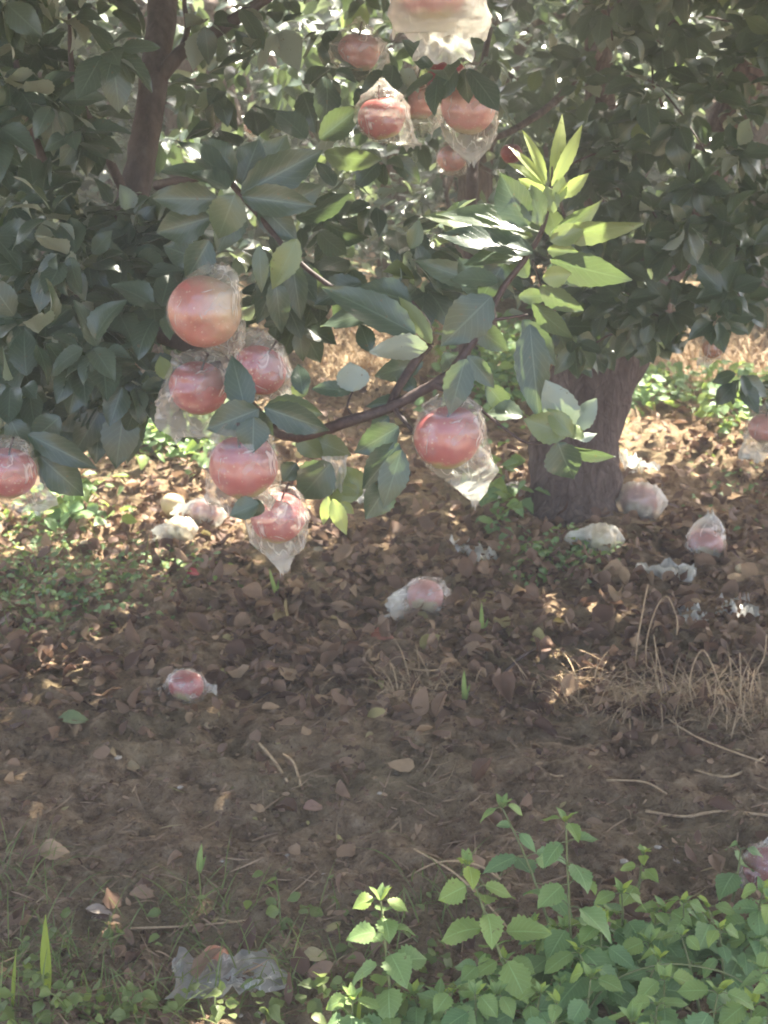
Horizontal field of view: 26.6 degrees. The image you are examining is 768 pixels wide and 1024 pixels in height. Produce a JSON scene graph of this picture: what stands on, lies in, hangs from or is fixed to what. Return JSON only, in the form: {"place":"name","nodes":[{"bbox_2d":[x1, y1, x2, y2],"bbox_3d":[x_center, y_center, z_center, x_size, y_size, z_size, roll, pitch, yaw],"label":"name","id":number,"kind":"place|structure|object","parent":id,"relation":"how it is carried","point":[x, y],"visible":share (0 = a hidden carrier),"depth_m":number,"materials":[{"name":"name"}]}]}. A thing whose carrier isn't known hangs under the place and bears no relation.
{"place":"outdoors","nodes":[
{"label":"outdoors","id":0,"kind":"place"},
{"bbox_2d":[0,98,767,1023],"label":"ground","id":1,"kind":"structure","parent":0,"point":[142,750],"depth_m":3.12,"materials":[{"name":"soil"}]},
{"bbox_2d":[40,915,50,989],"bbox_3d":[-0.492,0.642,2.366,0.016,0.113,0.022,0,18,0],"label":"grass blade","id":2,"kind":"object","parent":1,"relation":"on","point":[45,945],"depth_m":2.36,"materials":[{"name":"plant"}]},
{"bbox_2d":[39,838,69,859],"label":"fallen leaf","id":3,"kind":"object","parent":1,"relation":"on","point":[45,847],"visible":0.96,"depth_m":2.78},
{"bbox_2d":[58,709,88,723],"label":"fallen leaf","id":4,"kind":"object","parent":1,"relation":"on","point":[68,716],"visible":0.92,"depth_m":3.27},
{"bbox_2d":[161,493,184,516],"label":"fallen apple","id":5,"kind":"object","parent":1,"relation":"on","point":[169,501],"visible":0.7,"depth_m":4.62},
{"bbox_2d":[150,516,198,542],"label":"fallen apple","id":6,"kind":"object","parent":1,"relation":"on","point":[181,529],"visible":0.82,"depth_m":4.39,"materials":[{"name":"plastic"}]},
{"bbox_2d":[164,668,203,703],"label":"fallen apple","id":7,"kind":"object","parent":1,"relation":"on","point":[186,685],"visible":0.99,"depth_m":3.31,"materials":[{"name":"red food"}]},
{"bbox_2d":[0,0,389,293],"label":"apple tree","id":8,"kind":"object","parent":1,"relation":"on","point":[303,31],"visible":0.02,"depth_m":6.40,"materials":[{"name":"green plant"}]},
{"bbox_2d":[170,497,226,526],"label":"fallen apple","id":9,"kind":"object","parent":1,"relation":"on","point":[200,509],"visible":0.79,"depth_m":4.55,"materials":[{"name":"pink food"}]},
{"bbox_2d":[0,0,429,363],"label":"apple tree","id":10,"kind":"object","parent":1,"relation":"on","point":[208,7],"visible":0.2,"depth_m":5.96,"materials":[{"name":"green plant"}]},
{"bbox_2d":[172,951,282,994],"bbox_3d":[-0.239,0.688,2.453,0.189,0.020,0.125,-3,18,-8],"label":"plastic bag","id":11,"kind":"object","parent":1,"relation":"on","point":[266,985],"visible":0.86,"depth_m":2.43,"materials":[{"name":"white"}]},
{"bbox_2d":[0,866,483,1023],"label":"ground weeds","id":12,"kind":"object","parent":1,"relation":"on","point":[314,1006],"visible":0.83,"depth_m":2.36,"materials":[{"name":"green plant"}]},
{"bbox_2d":[75,6,455,203],"bbox_3d":[-0.959,-3.702,10.633,3.995,3.666,2.955,0,18,0],"label":"apple tree","id":13,"kind":"object","parent":1,"relation":"on","point":[430,181],"visible":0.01,"depth_m":10.50,"materials":[{"name":"green plant"}]},
{"bbox_2d":[0,518,542,1023],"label":"grass","id":14,"kind":"structure","parent":1,"relation":"on","point":[104,966],"depth_m":2.52,"materials":[{"name":"plant"}]},
{"bbox_2d":[0,0,643,534],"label":"apple tree","id":15,"kind":"object","parent":1,"relation":"on","point":[84,320],"visible":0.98,"depth_m":2.14,"materials":[{"name":"green plant"}]},
{"bbox_2d":[0,437,52,512],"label":"bagged apple","id":16,"kind":"object","parent":15,"relation":"hanging from","point":[18,473],"visible":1,"depth_m":2.03,"materials":[{"name":"red plant"}]},
{"bbox_2d":[154,349,226,443],"bbox_3d":[-0.240,-0.145,2.054,0.104,0.126,0.087,0,18,0],"label":"bagged apple","id":17,"kind":"object","parent":15,"relation":"hanging from","point":[197,387],"visible":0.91,"depth_m":2.03,"materials":[{"name":"red plant"}]},
{"bbox_2d":[168,266,244,352],"bbox_3d":[-0.211,-0.234,1.921,0.094,0.124,0.092,0,18,0],"label":"bagged apple","id":18,"kind":"object","parent":15,"relation":"hanging from","point":[204,311],"visible":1,"depth_m":1.89,"materials":[{"name":"red food"}]},
{"bbox_2d":[204,423,280,513],"bbox_3d":[-0.162,-0.050,1.861,0.091,0.111,0.085,0,18,0],"label":"bagged apple","id":19,"kind":"object","parent":15,"relation":"hanging from","point":[238,468],"visible":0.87,"depth_m":1.83,"materials":[{"name":"red plant"}]},
{"bbox_2d":[236,334,289,399],"bbox_3d":[-0.145,-0.176,1.989,0.085,0.098,0.072,0,18,0],"label":"bagged apple","id":20,"kind":"object","parent":15,"relation":"hanging from","point":[264,366],"visible":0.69,"depth_m":1.97,"materials":[{"name":"red plant"}]},
{"bbox_2d":[245,483,308,554],"bbox_3d":[-0.126,0.022,1.935,0.080,0.120,0.075,0,18,0],"label":"bagged apple","id":21,"kind":"object","parent":15,"relation":"hanging from","point":[282,519],"visible":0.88,"depth_m":1.91,"materials":[{"name":"red plant"}]},
{"bbox_2d":[328,22,387,76],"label":"bagged apple","id":22,"kind":"object","parent":15,"relation":"hanging from","point":[359,50],"visible":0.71,"depth_m":2.58,"materials":[{"name":"red plant"}]},
{"bbox_2d":[356,85,415,148],"bbox_3d":[-0.002,-0.563,2.299,0.082,0.104,0.080,17,24,42],"label":"bagged apple","id":23,"kind":"object","parent":15,"relation":"hanging from","point":[379,118],"visible":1,"depth_m":2.28,"materials":[{"name":"red plant"}]},
{"bbox_2d":[404,68,442,129],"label":"bagged apple","id":24,"kind":"object","parent":15,"relation":"hanging from","point":[418,107],"visible":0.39,"depth_m":2.48,"materials":[{"name":"red plant"}]},
{"bbox_2d":[387,0,491,41],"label":"bagged apple","id":25,"kind":"object","parent":15,"relation":"hanging from","point":[477,24],"visible":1,"depth_m":1.93,"materials":[{"name":"plastic"}]},
{"bbox_2d":[413,22,474,62],"bbox_3d":[0.072,-0.575,1.989,0.080,0.052,0.016,0,18,0],"label":"plastic bag","id":26,"kind":"object","parent":25,"relation":"hanging from","point":[432,48],"visible":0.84,"depth_m":1.99,"materials":[{"name":"white"}]},
{"bbox_2d":[436,138,466,175],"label":"bagged apple","id":27,"kind":"object","parent":15,"relation":"hanging from","point":[450,158],"visible":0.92,"depth_m":3.58,"materials":[{"name":"red plant"}]},
{"bbox_2d":[412,399,491,494],"bbox_3d":[0.077,-0.069,1.875,0.088,0.143,0.088,16,23,40],"label":"bagged apple","id":28,"kind":"object","parent":15,"relation":"hanging from","point":[443,439],"visible":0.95,"depth_m":1.84,"materials":[{"name":"red plant"}]},
{"bbox_2d":[439,88,497,166],"bbox_3d":[0.117,-0.556,2.283,0.090,0.145,0.086,0,18,0],"label":"bagged apple","id":29,"kind":"object","parent":15,"relation":"hanging from","point":[460,114],"visible":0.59,"depth_m":2.26,"materials":[{"name":"red plant"}]},
{"bbox_2d":[500,138,522,162],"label":"apple","id":30,"kind":"object","parent":15,"relation":"hanging from","point":[508,155],"visible":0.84,"depth_m":4.18,"materials":[{"name":"red plant"}]},
{"bbox_2d":[326,982,382,1023],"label":"weed","id":31,"kind":"object","parent":1,"relation":"on","point":[338,1001],"visible":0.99,"depth_m":2.28,"materials":[{"name":"green plant"}]},
{"bbox_2d":[142,0,596,474],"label":"young apple tree","id":32,"kind":"object","parent":1,"relation":"on","point":[527,94],"visible":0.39,"depth_m":4.74,"materials":[{"name":"green plant"}]},
{"bbox_2d":[0,411,765,651],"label":"weeds","id":33,"kind":"object","parent":1,"relation":"on","point":[536,545],"visible":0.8,"depth_m":4.14,"materials":[{"name":"green plant"}]},
{"bbox_2d":[0,524,767,1023],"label":"dry stems","id":34,"kind":"object","parent":1,"relation":"on","point":[202,746],"visible":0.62,"depth_m":2.86,"materials":[{"name":"brown plant"}]},
{"bbox_2d":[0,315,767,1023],"bbox_3d":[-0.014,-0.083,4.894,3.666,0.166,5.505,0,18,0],"label":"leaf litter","id":35,"kind":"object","parent":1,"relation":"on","point":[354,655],"visible":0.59,"depth_m":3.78,"materials":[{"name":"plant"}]},
{"bbox_2d":[0,527,767,1023],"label":"soil clods","id":36,"kind":"object","parent":1,"relation":"on","point":[294,795],"visible":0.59,"depth_m":2.90,"materials":[{"name":"soil"}]},
{"bbox_2d":[0,447,767,1023],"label":"leaf crumbs","id":37,"kind":"object","parent":1,"relation":"on","point":[374,877],"visible":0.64,"depth_m":2.94,"materials":[{"name":"plant"}]},
{"bbox_2d":[346,882,426,1019],"bbox_3d":[0.001,0.628,2.302,0.102,0.215,0.110,6,19,19],"label":"weed","id":38,"kind":"object","parent":1,"relation":"on","point":[401,963],"visible":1,"depth_m":2.28,"materials":[{"name":"green plant"}]},
{"bbox_2d":[8,297,767,539],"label":"weeds","id":39,"kind":"object","parent":1,"relation":"on","point":[74,505],"visible":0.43,"depth_m":5.30,"materials":[{"name":"green plant"}]},
{"bbox_2d":[361,1013,416,1023],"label":"weed","id":40,"kind":"object","parent":1,"relation":"on","point":[374,1018],"visible":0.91,"depth_m":2.29,"materials":[{"name":"green plant"}]},
{"bbox_2d":[75,0,705,304],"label":"apple tree","id":41,"kind":"object","parent":1,"relation":"on","point":[379,269],"visible":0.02,"depth_m":7.60,"materials":[{"name":"green plant"}]},
{"bbox_2d":[301,639,513,710],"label":"dry grass","id":42,"kind":"structure","parent":1,"relation":"on","point":[404,679],"depth_m":3.47,"materials":[{"name":"plant"}]},
{"bbox_2d":[390,576,442,614],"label":"fallen apple","id":43,"kind":"object","parent":1,"relation":"on","point":[429,593],"visible":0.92,"depth_m":3.85,"materials":[{"name":"pink food"}]},
{"bbox_2d":[395,979,449,1023],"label":"weed","id":44,"kind":"object","parent":1,"relation":"on","point":[416,1013],"visible":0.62,"depth_m":2.31,"materials":[{"name":"green plant"}]},
{"bbox_2d":[396,978,454,1023],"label":"weed","id":45,"kind":"object","parent":1,"relation":"on","point":[440,987],"visible":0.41,"depth_m":2.32,"materials":[{"name":"green plant"}]},
{"bbox_2d":[415,984,475,1023],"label":"weed","id":46,"kind":"object","parent":1,"relation":"on","point":[442,1002],"visible":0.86,"depth_m":2.23,"materials":[{"name":"green plant"}]},
{"bbox_2d":[441,988,499,1023],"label":"weed","id":47,"kind":"object","parent":1,"relation":"on","point":[479,1019],"visible":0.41,"depth_m":2.25,"materials":[{"name":"green plant"}]},
{"bbox_2d":[450,534,497,561],"bbox_3d":[0.228,0.091,4.267,0.067,0.045,0.170,-9,20,-27],"label":"plastic bag","id":48,"kind":"object","parent":1,"relation":"on","point":[478,550],"visible":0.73,"depth_m":4.24,"materials":[{"name":"white"}]},
{"bbox_2d":[440,979,510,1023],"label":"weed","id":49,"kind":"object","parent":1,"relation":"on","point":[487,1004],"visible":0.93,"depth_m":2.22,"materials":[{"name":"green plant"}]},
{"bbox_2d":[252,0,719,356],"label":"apple tree","id":50,"kind":"object","parent":1,"relation":"on","point":[522,43],"visible":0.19,"depth_m":6.03,"materials":[{"name":"green plant"}]},
{"bbox_2d":[453,951,524,1009],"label":"weed","id":51,"kind":"object","parent":1,"relation":"on","point":[468,968],"visible":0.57,"depth_m":2.31,"materials":[{"name":"green plant"}]},
{"bbox_2d":[462,979,522,1023],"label":"weed","id":52,"kind":"object","parent":1,"relation":"on","point":[509,1006],"visible":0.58,"depth_m":2.24,"materials":[{"name":"green plant"}]},
{"bbox_2d":[438,847,551,1013],"bbox_3d":[0.161,0.596,2.278,0.144,0.256,0.105,15,23,39],"label":"weed","id":53,"kind":"object","parent":1,"relation":"on","point":[515,976],"visible":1,"depth_m":2.26,"materials":[{"name":"green plant"}]},
{"bbox_2d":[477,946,540,1023],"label":"weed","id":54,"kind":"object","parent":1,"relation":"on","point":[490,966],"visible":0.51,"depth_m":2.29,"materials":[{"name":"green plant"}]},
{"bbox_2d":[480,793,572,970],"bbox_3d":[0.233,0.566,2.500,0.156,0.276,0.126,6,19,20],"label":"weed","id":55,"kind":"object","parent":1,"relation":"on","point":[499,863],"visible":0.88,"depth_m":2.47,"materials":[{"name":"green plant"}]},
{"bbox_2d":[487,995,566,1023],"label":"weed","id":56,"kind":"object","parent":1,"relation":"on","point":[530,1011],"visible":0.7,"depth_m":2.26,"materials":[{"name":"green plant"}]},
{"bbox_2d":[513,981,560,1023],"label":"weed","id":57,"kind":"object","parent":1,"relation":"on","point":[530,992],"visible":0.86,"depth_m":2.22,"materials":[{"name":"green plant"}]},
{"bbox_2d":[518,912,576,984],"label":"weed","id":58,"kind":"object","parent":1,"relation":"on","point":[541,977],"visible":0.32,"depth_m":2.43,"materials":[{"name":"green plant"}]},
{"bbox_2d":[525,989,586,1023],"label":"weed","id":59,"kind":"object","parent":1,"relation":"on","point":[555,1011],"visible":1,"depth_m":2.19,"materials":[{"name":"green plant"}]},
{"bbox_2d":[529,914,584,998],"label":"weed","id":60,"kind":"object","parent":1,"relation":"on","point":[538,962],"visible":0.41,"depth_m":2.38,"materials":[{"name":"green plant"}]},
{"bbox_2d":[538,974,582,1023],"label":"weed","id":61,"kind":"object","parent":1,"relation":"on","point":[559,988],"visible":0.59,"depth_m":2.28,"materials":[{"name":"green plant"}]},
{"bbox_2d":[511,806,617,979],"bbox_3d":[0.263,0.575,2.354,0.146,0.290,0.135,0,18,0],"label":"weed","id":62,"kind":"object","parent":1,"relation":"on","point":[552,894],"visible":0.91,"depth_m":2.34,"materials":[{"name":"green plant"}]},
{"bbox_2d":[544,933,633,1023],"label":"weed","id":63,"kind":"object","parent":1,"relation":"on","point":[557,962],"visible":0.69,"depth_m":2.29,"materials":[{"name":"green plant"}]},
{"bbox_2d":[557,961,624,1023],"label":"weed","id":64,"kind":"object","parent":1,"relation":"on","point":[578,1011],"visible":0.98,"depth_m":2.23,"materials":[{"name":"green plant"}]},
{"bbox_2d":[564,523,624,551],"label":"apple","id":65,"kind":"object","parent":1,"relation":"on","point":[600,535],"visible":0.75,"depth_m":4.27,"materials":[{"name":"white food"}]},
{"bbox_2d":[567,909,633,1010],"bbox_3d":[0.315,0.653,2.355,0.111,0.148,0.117,-8,19,-24],"label":"weed","id":66,"kind":"object","parent":1,"relation":"on","point":[619,954],"visible":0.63,"depth_m":2.33,"materials":[{"name":"green plant"}]},
{"bbox_2d":[443,0,767,527],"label":"apple tree","id":67,"kind":"object","parent":1,"relation":"on","point":[703,218],"visible":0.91,"depth_m":3.46,"materials":[{"name":"green plant"}]},
{"bbox_2d":[697,340,722,368],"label":"bagged apple","id":68,"kind":"object","parent":67,"relation":"hanging from","point":[710,351],"visible":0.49,"depth_m":3.69,"materials":[{"name":"pink plant"}]},
{"bbox_2d":[742,409,767,462],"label":"bagged apple","id":69,"kind":"object","parent":67,"relation":"hanging from","point":[758,427],"visible":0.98,"depth_m":3.69,"materials":[{"name":"red plant"}]},
{"bbox_2d":[482,645,732,736],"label":"dry grass","id":70,"kind":"structure","parent":1,"relation":"on","point":[609,689],"depth_m":3.40,"materials":[{"name":"plant"}]},
{"bbox_2d":[448,0,767,301],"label":"apple tree","id":71,"kind":"object","parent":1,"relation":"on","point":[760,135],"visible":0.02,"depth_m":7.30,"materials":[{"name":"green plant"}]},
{"bbox_2d":[573,904,648,967],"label":"weed","id":72,"kind":"object","parent":1,"relation":"on","point":[619,937],"visible":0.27,"depth_m":2.42,"materials":[{"name":"green plant"}]},
{"bbox_2d":[573,877,650,954],"bbox_3d":[0.347,0.613,2.466,0.143,0.149,0.119,8,19,25],"label":"weed","id":73,"kind":"object","parent":1,"relation":"on","point":[603,897],"visible":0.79,"depth_m":2.42,"materials":[{"name":"green plant"}]},
{"bbox_2d":[608,998,651,1023],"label":"weed","id":74,"kind":"object","parent":1,"relation":"on","point":[632,1012],"visible":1,"depth_m":2.14,"materials":[{"name":"green plant"}]},
{"bbox_2d":[619,844,658,905],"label":"weed","id":75,"kind":"object","parent":1,"relation":"on","point":[650,873],"visible":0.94,"depth_m":2.60,"materials":[{"name":"green plant"}]},
{"bbox_2d":[619,450,659,473],"bbox_3d":[0.775,-0.166,5.035,0.110,0.052,0.168,-3,18,-11],"label":"plastic bag","id":76,"kind":"object","parent":1,"relation":"on","point":[634,462],"visible":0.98,"depth_m":5.01,"materials":[{"name":"white"}]},
{"bbox_2d":[616,481,668,520],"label":"fallen apple","id":77,"kind":"object","parent":1,"relation":"on","point":[641,498],"visible":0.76,"depth_m":4.54,"materials":[{"name":"pink food"}]},
{"bbox_2d":[603,945,682,1012],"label":"weed","id":78,"kind":"object","parent":1,"relation":"on","point":[671,984],"visible":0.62,"depth_m":2.32,"materials":[{"name":"green plant"}]},
{"bbox_2d":[615,922,692,1010],"bbox_3d":[0.403,0.664,2.405,0.126,0.140,0.147,11,20,30],"label":"weed","id":79,"kind":"object","parent":1,"relation":"on","point":[633,945],"visible":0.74,"depth_m":2.36,"materials":[{"name":"green plant"}]},
{"bbox_2d":[633,904,682,957],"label":"weed","id":80,"kind":"object","parent":1,"relation":"on","point":[675,950],"visible":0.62,"depth_m":2.43,"materials":[{"name":"green plant"}]},
{"bbox_2d":[633,994,687,1023],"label":"weed","id":81,"kind":"object","parent":1,"relation":"on","point":[669,1001],"visible":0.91,"depth_m":2.17,"materials":[{"name":"green plant"}]},
{"bbox_2d":[558,643,765,745],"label":"dry grass","id":82,"kind":"structure","parent":1,"relation":"on","point":[672,691],"depth_m":3.33,"materials":[{"name":"plant"}]},
{"bbox_2d":[637,963,694,1023],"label":"weed","id":83,"kind":"object","parent":1,"relation":"on","point":[648,986],"visible":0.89,"depth_m":2.22,"materials":[{"name":"green plant"}]},
{"bbox_2d":[635,557,696,582],"bbox_3d":[0.717,0.140,4.140,0.150,0.048,0.067,7,19,20],"label":"plastic bag","id":84,"kind":"object","parent":1,"relation":"on","point":[666,564],"visible":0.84,"depth_m":4.13,"materials":[{"name":"white"}]},
{"bbox_2d":[631,940,701,1008],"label":"weed","id":85,"kind":"object","parent":1,"relation":"on","point":[635,984],"visible":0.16,"depth_m":2.40,"materials":[{"name":"green plant"}]},
{"bbox_2d":[587,963,753,1017],"bbox_3d":[0.379,0.700,2.293,0.295,0.113,0.081,-6,18,-18],"label":"grass blade","id":86,"kind":"object","parent":1,"relation":"on","point":[600,992],"depth_m":2.30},
{"bbox_2d":[635,895,707,960],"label":"weed","id":87,"kind":"object","parent":1,"relation":"on","point":[675,914],"visible":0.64,"depth_m":2.45,"materials":[{"name":"green plant"}]},
{"bbox_2d":[664,891,717,968],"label":"weed","id":88,"kind":"object","parent":1,"relation":"on","point":[695,904],"visible":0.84,"depth_m":2.43,"materials":[{"name":"green plant"}]},
{"bbox_2d":[660,924,722,1012],"bbox_3d":[0.448,0.669,2.334,0.072,0.130,0.112,-14,22,-37],"label":"weed","id":89,"kind":"object","parent":1,"relation":"on","point":[692,941],"visible":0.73,"depth_m":2.34,"materials":[{"name":"green plant"}]},
{"bbox_2d":[672,902,721,967],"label":"weed","id":90,"kind":"object","parent":1,"relation":"on","point":[702,917],"visible":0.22,"depth_m":2.46,"materials":[{"name":"green plant"}]},
{"bbox_2d":[685,513,725,556],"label":"fallen apple","id":91,"kind":"object","parent":1,"relation":"on","point":[708,541],"visible":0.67,"depth_m":4.25,"materials":[{"name":"pink food"}]},
{"bbox_2d":[645,809,767,817],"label":"twig","id":92,"kind":"object","parent":1,"relation":"on","point":[699,814],"visible":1,"depth_m":2.92,"materials":[{"name":"wood"}]},
{"bbox_2d":[646,643,767,751],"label":"dry grass","id":93,"kind":"structure","parent":1,"relation":"on","point":[743,709],"depth_m":3.32,"materials":[{"name":"plant"}]},
{"bbox_2d":[675,979,754,1023],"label":"weed","id":94,"kind":"object","parent":1,"relation":"on","point":[693,989],"visible":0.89,"depth_m":2.18,"materials":[{"name":"green plant"}]},
{"bbox_2d":[680,895,749,963],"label":"weed","id":95,"kind":"object","parent":1,"relation":"on","point":[700,929],"visible":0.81,"depth_m":2.45,"materials":[{"name":"green plant"}]},
{"bbox_2d":[697,918,752,995],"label":"weed","id":96,"kind":"object","parent":1,"relation":"on","point":[723,952],"visible":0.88,"depth_m":2.35,"materials":[{"name":"green plant"}]},
{"bbox_2d":[696,930,767,999],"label":"weed","id":97,"kind":"object","parent":1,"relation":"on","point":[742,959],"visible":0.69,"depth_m":2.42,"materials":[{"name":"green plant"}]},
{"bbox_2d":[715,593,760,616],"bbox_3d":[0.840,0.219,3.878,0.106,0.033,0.100,2,18,5],"label":"plastic bag","id":98,"kind":"object","parent":1,"relation":"on","point":[752,609],"visible":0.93,"depth_m":3.85,"materials":[{"name":"white"}]},
{"bbox_2d":[715,840,762,902],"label":"weed","id":99,"kind":"object","parent":1,"relation":"on","point":[727,884],"visible":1,"depth_m":2.59,"materials":[{"name":"green plant"}]},
{"bbox_2d":[712,887,767,956],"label":"weed","id":100,"kind":"object","parent":1,"relation":"on","point":[746,906],"visible":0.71,"depth_m":2.43,"materials":[{"name":"green plant"}]},
{"bbox_2d":[717,986,764,1023],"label":"weed","id":101,"kind":"object","parent":1,"relation":"on","point":[733,1012],"visible":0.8,"depth_m":2.20,"materials":[{"name":"green plant"}]},
{"bbox_2d":[719,876,767,979],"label":"weed","id":102,"kind":"object","parent":1,"relation":"on","point":[756,923],"visible":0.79,"depth_m":2.44,"materials":[{"name":"green plant"}]},
{"bbox_2d":[739,843,767,887],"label":"fallen apple","id":103,"kind":"object","parent":1,"relation":"on","point":[757,864],"visible":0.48,"depth_m":2.66,"materials":[{"name":"pink food"}]},
{"bbox_2d":[739,938,767,998],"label":"weed","id":104,"kind":"object","parent":1,"relation":"on","point":[753,977],"visible":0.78,"depth_m":2.28,"materials":[{"name":"green plant"}]},
{"bbox_2d":[747,979,767,1023],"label":"weed","id":105,"kind":"object","parent":1,"relation":"on","point":[760,988],"visible":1,"depth_m":2.16,"materials":[{"name":"green plant"}]},
{"bbox_2d":[135,285,767,433],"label":"dry grass","id":106,"kind":"structure","parent":0,"point":[686,356],"depth_m":6.49,"materials":[{"name":"plant"}]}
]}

